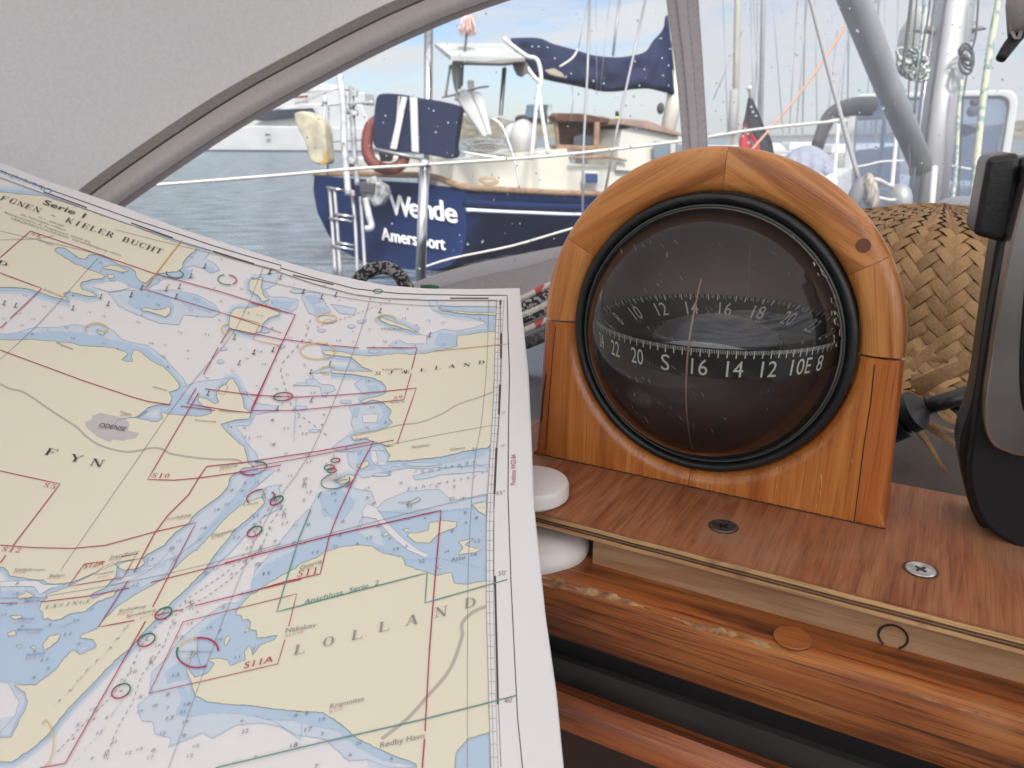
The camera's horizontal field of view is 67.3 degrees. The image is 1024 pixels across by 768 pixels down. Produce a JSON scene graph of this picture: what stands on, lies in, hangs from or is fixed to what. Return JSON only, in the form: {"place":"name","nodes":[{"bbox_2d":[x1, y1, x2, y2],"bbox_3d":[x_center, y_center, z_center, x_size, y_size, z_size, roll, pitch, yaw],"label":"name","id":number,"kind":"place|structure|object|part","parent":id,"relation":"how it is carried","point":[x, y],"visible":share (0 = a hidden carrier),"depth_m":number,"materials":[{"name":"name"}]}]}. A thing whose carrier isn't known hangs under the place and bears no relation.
{"place":"outdoors","nodes":[
{"label":"outdoors","id":0,"kind":"place"},
{"bbox_2d":[0,162,563,767],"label":"nautical chart","id":1,"kind":"object","parent":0,"point":[258,510],"visible":1,"depth_m":0.31,"materials":[{"name":"paper"}]},
{"bbox_2d":[460,116,605,137],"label":"shore","id":2,"kind":"structure","parent":0,"point":[468,129],"depth_m":403.66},
{"bbox_2d":[125,135,1023,285],"bbox_3d":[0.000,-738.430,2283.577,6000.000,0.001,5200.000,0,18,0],"label":"water","id":3,"kind":"structure","parent":0,"point":[278,218],"depth_m":19.95,"materials":[{"name":"grey liquid"}]},
{"bbox_2d":[207,83,375,151],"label":"motor yacht","id":4,"kind":"object","parent":3,"relation":"on","point":[276,130],"visible":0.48,"depth_m":82.63,"materials":[{"name":"white gelcoat"},{"name":"dark glass"},{"name":"grey wire"}]},
{"bbox_2d":[313,0,773,275],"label":"blue sailboat","id":5,"kind":"object","parent":3,"relation":"on","point":[558,195],"visible":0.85,"depth_m":10.85,"materials":[{"name":"blue paint"}]},
{"bbox_2d":[294,111,334,164],"bbox_3d":[-2.403,-2.997,9.382,0.429,0.616,0.335,3,18,10],"label":"outboard cover","id":6,"kind":"object","parent":5,"relation":"attached to","point":[315,129],"visible":1,"depth_m":9.30,"materials":[{"name":"plastic"}]},
{"bbox_2d":[361,116,409,174],"bbox_3d":[-1.609,-3.047,9.801,0.626,0.739,0.342,0,18,0],"label":"horseshoe buoy","id":7,"kind":"object","parent":5,"relation":"attached to","point":[369,157],"visible":0.66,"depth_m":9.74,"materials":[{"name":"red plastic"}]},
{"bbox_2d":[373,93,463,161],"bbox_3d":[-1.188,-3.186,9.564,1.108,0.800,0.635,2,18,5],"label":"blue canvas bag","id":8,"kind":"object","parent":5,"relation":"on","point":[399,129],"visible":1,"depth_m":9.51,"materials":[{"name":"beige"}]},
{"bbox_2d":[458,14,476,85],"bbox_3d":[-0.557,-4.234,9.733,0.231,0.882,0.382,0,18,0],"label":"deck mop","id":9,"kind":"object","parent":5,"relation":"on","point":[467,26],"visible":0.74,"depth_m":9.66,"materials":[{"name":"grey fabric"}]},
{"bbox_2d":[573,134,592,144],"bbox_3d":[1.123,-3.838,12.068,0.372,0.171,0.030,-8,20,-24],"label":"hood window","id":10,"kind":"structure","parent":5,"relation":"in","point":[578,139],"depth_m":12.05,"materials":[{"name":"grey glass"}]},
{"bbox_2d":[584,171,599,184],"bbox_3d":[1.195,-3.084,11.521,0.285,0.202,0.057,-8,20,-24],"label":"cabin window","id":11,"kind":"structure","parent":5,"relation":"in","point":[590,177],"depth_m":11.50,"materials":[{"name":"blue"}]},
{"bbox_2d":[653,141,670,158],"bbox_3d":[2.316,-3.604,11.873,0.336,0.275,0.030,-8,20,-24],"label":"wheelhouse window","id":12,"kind":"structure","parent":5,"relation":"in","point":[661,150],"depth_m":11.85,"materials":[{"name":"grey glass"}]},
{"bbox_2d":[675,143,681,151],"bbox_3d":[2.582,-3.581,11.873,0.161,0.257,0.030,-8,20,-24],"label":"wheelhouse window","id":13,"kind":"structure","parent":5,"relation":"in","point":[678,147],"depth_m":11.83,"materials":[{"name":"grey glass"}]},
{"bbox_2d":[708,0,786,156],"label":"moored sailboat","id":14,"kind":"object","parent":3,"relation":"on","point":[732,119],"visible":0.21,"depth_m":25.99,"materials":[{"name":"grey metal"}]},
{"bbox_2d":[738,0,791,153],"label":"moored sailboat","id":15,"kind":"object","parent":3,"relation":"on","point":[781,149],"visible":0.25,"depth_m":33.99,"materials":[{"name":"metal"}]},
{"bbox_2d":[781,0,817,149],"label":"moored sailboat","id":16,"kind":"object","parent":3,"relation":"on","point":[789,145],"visible":0.33,"depth_m":37.99,"materials":[{"name":"metal"}]},
{"bbox_2d":[823,28,908,173],"bbox_3d":[13.562,-18.047,29.600,4.500,19.981,7.368,0,18,0],"label":"moored sailboat","id":17,"kind":"object","parent":3,"relation":"on","point":[828,149],"visible":0.25,"depth_m":29.96,"materials":[{"name":"beige paint"}]},
{"bbox_2d":[856,0,901,151],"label":"moored sailboat","id":18,"kind":"object","parent":3,"relation":"on","point":[875,143],"visible":0.12,"depth_m":32.99,"materials":[{"name":"beige paint"}]},
{"bbox_2d":[812,90,1017,207],"bbox_3d":[4.125,-1.485,6.658,2.892,1.910,3.526,9,20,27],"label":"white deckhouse boat","id":19,"kind":"object","parent":3,"relation":"on","point":[883,164],"visible":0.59,"depth_m":6.21,"materials":[{"name":"grey"}]},
{"bbox_2d":[785,145,850,193],"bbox_3d":[2.208,-1.488,5.607,0.449,0.482,1.231,9,20,27],"label":"folded sprayhood","id":20,"kind":"object","parent":19,"relation":"attached to","point":[817,159],"visible":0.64,"depth_m":5.30,"materials":[{"name":"white fabric"}]},
{"bbox_3d":[3.257,-1.784,6.100,1.181,0.996,0.120,9,20,27],"label":"window frame","id":21,"kind":"part","parent":19,"relation":"part of","materials":[{"name":"white plastic"}]},
{"bbox_2d":[244,0,1023,134],"label":"sky","id":22,"kind":"structure","parent":0,"point":[401,71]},
{"bbox_2d":[523,314,966,496],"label":"cabin deck","id":23,"kind":"structure","parent":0,"point":[915,464],"depth_m":0.47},
{"bbox_2d":[351,260,414,287],"bbox_3d":[-0.145,-0.112,0.849,0.083,0.050,0.027,0,18,0],"label":"mooring loop","id":24,"kind":"object","parent":23,"relation":"on","point":[395,272],"visible":0.55,"depth_m":0.83,"materials":[{"name":"fabric"}]},
{"bbox_2d":[415,158,430,280],"bbox_3d":[-0.181,-0.329,1.550,0.025,0.238,0.096,2,18,8],"label":"stanchion","id":25,"kind":"object","parent":23,"relation":"on","point":[422,220],"visible":0.91,"depth_m":1.54,"materials":[{"name":"silver metal"}]},
{"bbox_2d":[419,227,572,268],"bbox_3d":[0.036,-0.318,1.679,0.547,0.086,0.026,-11,21,-31],"label":"lifeline","id":26,"kind":"object","parent":25,"relation":"attached to","point":[496,249],"visible":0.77,"depth_m":1.64,"materials":[{"name":"white fabric"}]},
{"bbox_2d":[154,119,839,186],"bbox_3d":[0.126,-0.540,1.743,1.924,0.132,0.068,-11,21,-30],"label":"lifeline","id":27,"kind":"object","parent":25,"relation":"attached to","point":[477,161],"visible":0.83,"depth_m":1.61,"materials":[{"name":"white metal"}]},
{"bbox_2d":[420,284,438,288],"bbox_3d":[-0.088,-0.102,0.820,0.020,0.008,0.006,0,18,0],"label":"green toggle","id":28,"kind":"object","parent":23,"relation":"on","point":[429,286],"visible":0.62,"depth_m":0.82,"materials":[{"name":"green plastic"}]},
{"bbox_2d":[0,0,1022,294],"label":"sprayhood","id":29,"kind":"structure","parent":23,"relation":"attached to","point":[122,102],"depth_m":0.81,"materials":[{"name":"grey fabric"}]},
{"bbox_2d":[996,0,1023,61],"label":"hood strap","id":30,"kind":"object","parent":29,"relation":"hanging from","point":[1014,9],"visible":1,"depth_m":0.79,"materials":[{"name":"black fabric"}]},
{"bbox_2d":[522,301,546,317],"bbox_3d":[0.030,-0.066,0.674,0.121,0.030,0.020,-8,20,-23],"label":"rope tail","id":31,"kind":"object","parent":23,"relation":"on","point":[528,312],"visible":0.26,"depth_m":0.66},
{"bbox_2d":[521,289,548,311],"bbox_3d":[0.030,-0.073,0.674,0.122,0.032,0.022,-8,20,-24],"label":"rope tail","id":32,"kind":"object","parent":23,"relation":"on","point":[535,300],"visible":0.3,"depth_m":0.66},
{"bbox_2d":[520,281,550,300],"bbox_3d":[0.031,-0.081,0.674,0.120,0.029,0.018,-8,20,-24],"label":"rope tail","id":33,"kind":"object","parent":32,"relation":"on","point":[535,291],"visible":0.33,"depth_m":0.66},
{"bbox_2d":[525,329,544,348],"bbox_3d":[0.030,-0.039,0.674,0.122,0.029,0.022,-8,20,-23],"label":"rope tail","id":34,"kind":"object","parent":23,"relation":"on","point":[534,339],"visible":0.22,"depth_m":0.66},
{"bbox_2d":[523,307,546,323],"bbox_3d":[0.030,-0.061,0.674,0.121,0.028,0.019,-8,20,-23],"label":"rope tail","id":35,"kind":"object","parent":23,"relation":"on","point":[535,315],"visible":0.23,"depth_m":0.66},
{"bbox_2d":[524,317,546,333],"bbox_3d":[0.030,-0.052,0.674,0.120,0.027,0.018,-8,20,-23],"label":"rope tail","id":36,"kind":"object","parent":23,"relation":"on","point":[535,325],"visible":0.25,"depth_m":0.66},
{"bbox_2d":[541,540,1023,767],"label":"companionway trim","id":37,"kind":"structure","parent":23,"relation":"attached to","point":[649,673],"depth_m":0.30,"materials":[{"name":"brown wood"}]},
{"bbox_2d":[533,466,589,574],"bbox_3d":[0.011,0.062,0.347,0.048,0.034,0.050,0,18,0],"label":"plastic spool","id":38,"kind":"object","parent":37,"relation":"on","point":[559,551],"visible":0.42,"depth_m":0.34},
{"bbox_2d":[531,419,1023,683],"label":"plywood board","id":39,"kind":"object","parent":37,"relation":"on","point":[937,575],"visible":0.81,"depth_m":0.31,"materials":[{"name":"brown wood"}]},
{"bbox_2d":[534,146,907,528],"bbox_3d":[0.095,-0.030,0.356,0.167,0.154,0.122,0,18,0],"label":"ship compass","id":40,"kind":"object","parent":39,"relation":"on","point":[704,331],"visible":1,"depth_m":0.35,"materials":[{"name":"brown wood"}]},
{"bbox_2d":[955,152,1023,546],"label":"electronic unit","id":41,"kind":"object","parent":39,"relation":"on","point":[989,434],"visible":1,"depth_m":0.29,"materials":[{"name":"black plastic"}]},
{"bbox_2d":[895,386,965,442],"bbox_3d":[0.232,0.016,0.431,0.055,0.041,0.026,12,21,32],"label":"power cable","id":42,"kind":"object","parent":41,"relation":"attached to","point":[915,412],"visible":0.65,"depth_m":0.43,"materials":[{"name":"black plastic"}]},
{"bbox_2d":[848,173,879,207],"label":"pulley block","id":43,"kind":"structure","parent":23,"relation":"on","point":[867,193],"depth_m":1.78,"materials":[{"name":"grey"}]},
{"bbox_2d":[808,0,859,179],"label":"shroud","id":44,"kind":"object","parent":43,"relation":"attached to","point":[833,89],"visible":0.98,"depth_m":1.80,"materials":[{"name":"grey metal"}]},
{"bbox_2d":[875,177,893,187],"bbox_3d":[0.954,-0.499,1.931,0.028,0.053,0.425,14,23,36],"label":"tackle rope","id":45,"kind":"object","parent":43,"relation":"attached to","point":[883,182],"visible":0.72,"depth_m":1.82,"materials":[{"name":"white fabric"}]},
{"bbox_2d":[880,196,895,201],"bbox_3d":[0.927,-0.452,1.872,0.016,0.021,0.206,15,23,39],"label":"tackle rope","id":46,"kind":"object","parent":23,"relation":"on","point":[888,199],"visible":0.6,"depth_m":1.83,"materials":[{"name":"white fabric"}]},
{"bbox_2d":[884,183,912,205],"bbox_3d":[0.954,-0.450,1.900,0.060,0.090,0.080,0,18,0],"label":"deck winch","id":47,"kind":"object","parent":23,"relation":"on","point":[901,193],"visible":0.59,"depth_m":1.87,"materials":[{"name":"grey metal"}]},
{"bbox_2d":[852,202,987,472],"bbox_3d":[0.362,-0.074,0.618,0.305,0.132,0.420,0,18,0],"label":"straw hat","id":48,"kind":"object","parent":23,"relation":"on","point":[938,252],"visible":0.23,"depth_m":0.57,"materials":[{"name":"brown wicker"}]},
{"bbox_2d":[909,0,985,202],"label":"aluminium mast","id":49,"kind":"object","parent":23,"relation":"on","point":[937,111],"visible":0.71,"depth_m":2.25,"materials":[{"name":"metal"}]},
{"bbox_2d":[752,24,846,148],"bbox_3d":[0.978,-1.024,2.595,0.466,0.554,0.020,-7,19,-22],"label":"orange line","id":50,"kind":"object","parent":49,"relation":"attached to","point":[801,90],"visible":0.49,"depth_m":2.60,"materials":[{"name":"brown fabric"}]},
{"bbox_2d":[836,0,932,175],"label":"boom vang","id":51,"kind":"object","parent":49,"relation":"attached to","point":[869,40],"visible":1,"depth_m":2.08,"materials":[{"name":"metal"}]},
{"bbox_2d":[908,0,916,175],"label":"halyard","id":52,"kind":"object","parent":51,"relation":"hanging from","point":[909,83],"visible":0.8,"depth_m":2.20,"materials":[{"name":"fabric"}]},
{"bbox_2d":[895,46,932,82],"bbox_3d":[1.150,-0.913,2.200,0.115,0.098,0.056,0,18,0],"label":"coiled rope","id":53,"kind":"object","parent":52,"relation":"hanging from","point":[912,60],"visible":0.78,"depth_m":2.19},
{"bbox_2d":[913,0,925,113],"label":"halyard","id":54,"kind":"object","parent":51,"relation":"hanging from","point":[921,27],"visible":0.69,"depth_m":2.18,"materials":[{"name":"grey fabric"}]},
{"bbox_2d":[914,0,930,112],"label":"halyard","id":55,"kind":"object","parent":51,"relation":"attached to","point":[921,54],"visible":0.99,"depth_m":2.15,"materials":[{"name":"fabric"}]},
{"bbox_2d":[900,0,912,75],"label":"halyard","id":56,"kind":"object","parent":49,"relation":"attached to","point":[906,38],"visible":1,"depth_m":2.15,"materials":[{"name":"fabric"}]},
{"bbox_2d":[896,6,930,62],"bbox_3d":[1.367,-1.180,2.601,0.109,0.175,0.109,0,18,0],"label":"mast instrument","id":57,"kind":"object","parent":49,"relation":"attached to","point":[901,39],"visible":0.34,"depth_m":2.56,"materials":[{"name":"beige paint"}]},
{"bbox_2d":[951,80,963,196],"bbox_3d":[1.269,-0.646,2.200,0.015,0.426,0.150,5,19,14],"label":"halyard","id":58,"kind":"object","parent":49,"relation":"attached to","point":[957,138],"visible":0.81,"depth_m":2.20,"materials":[{"name":"white fabric"}]},
{"bbox_2d":[958,75,967,195],"bbox_3d":[1.285,-0.689,2.200,0.009,0.370,0.126,4,18,12],"label":"halyard","id":59,"kind":"object","parent":49,"relation":"attached to","point":[961,135],"visible":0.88,"depth_m":2.20,"materials":[{"name":"fabric"}]},
{"bbox_2d":[958,42,974,74],"bbox_3d":[1.301,-0.930,2.200,0.056,0.090,0.052,0,18,0],"label":"coiled rope","id":60,"kind":"object","parent":49,"relation":"hanging from","point":[963,58],"visible":0.99,"depth_m":2.19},
{"bbox_2d":[971,0,978,49],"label":"halyard","id":61,"kind":"object","parent":49,"relation":"hanging from","point":[976,28],"visible":1,"depth_m":2.20,"materials":[{"name":"fabric"}]},
{"bbox_2d":[938,196,970,204],"bbox_3d":[0.847,-0.319,1.450,0.110,0.070,0.100,0,18,0],"label":"deck vent","id":62,"kind":"object","parent":23,"relation":"on","point":[960,200],"visible":0.21,"depth_m":1.42,"materials":[{"name":"grey"}]},
{"bbox_2d":[969,0,1002,195],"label":"halyard","id":63,"kind":"object","parent":23,"relation":"attached to","point":[985,81],"visible":0.78,"depth_m":1.69,"materials":[{"name":"white fabric"}]},
{"bbox_2d":[739,85,773,152],"bbox_3d":[1.085,-1.084,3.396,0.163,0.444,0.166,0,18,0],"label":"german flag","id":64,"kind":"object","parent":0,"point":[751,121],"visible":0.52,"depth_m":3.40,"materials":[{"name":"red fabric"}]},
{"bbox_2d":[680,132,964,137],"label":"shore strip","id":65,"kind":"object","parent":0,"point":[887,135],"visible":0.21,"depth_m":403.54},
{"bbox_2d":[960,120,1023,137],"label":"shore hill","id":66,"kind":"structure","parent":0,"point":[970,129],"depth_m":393.07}
]}

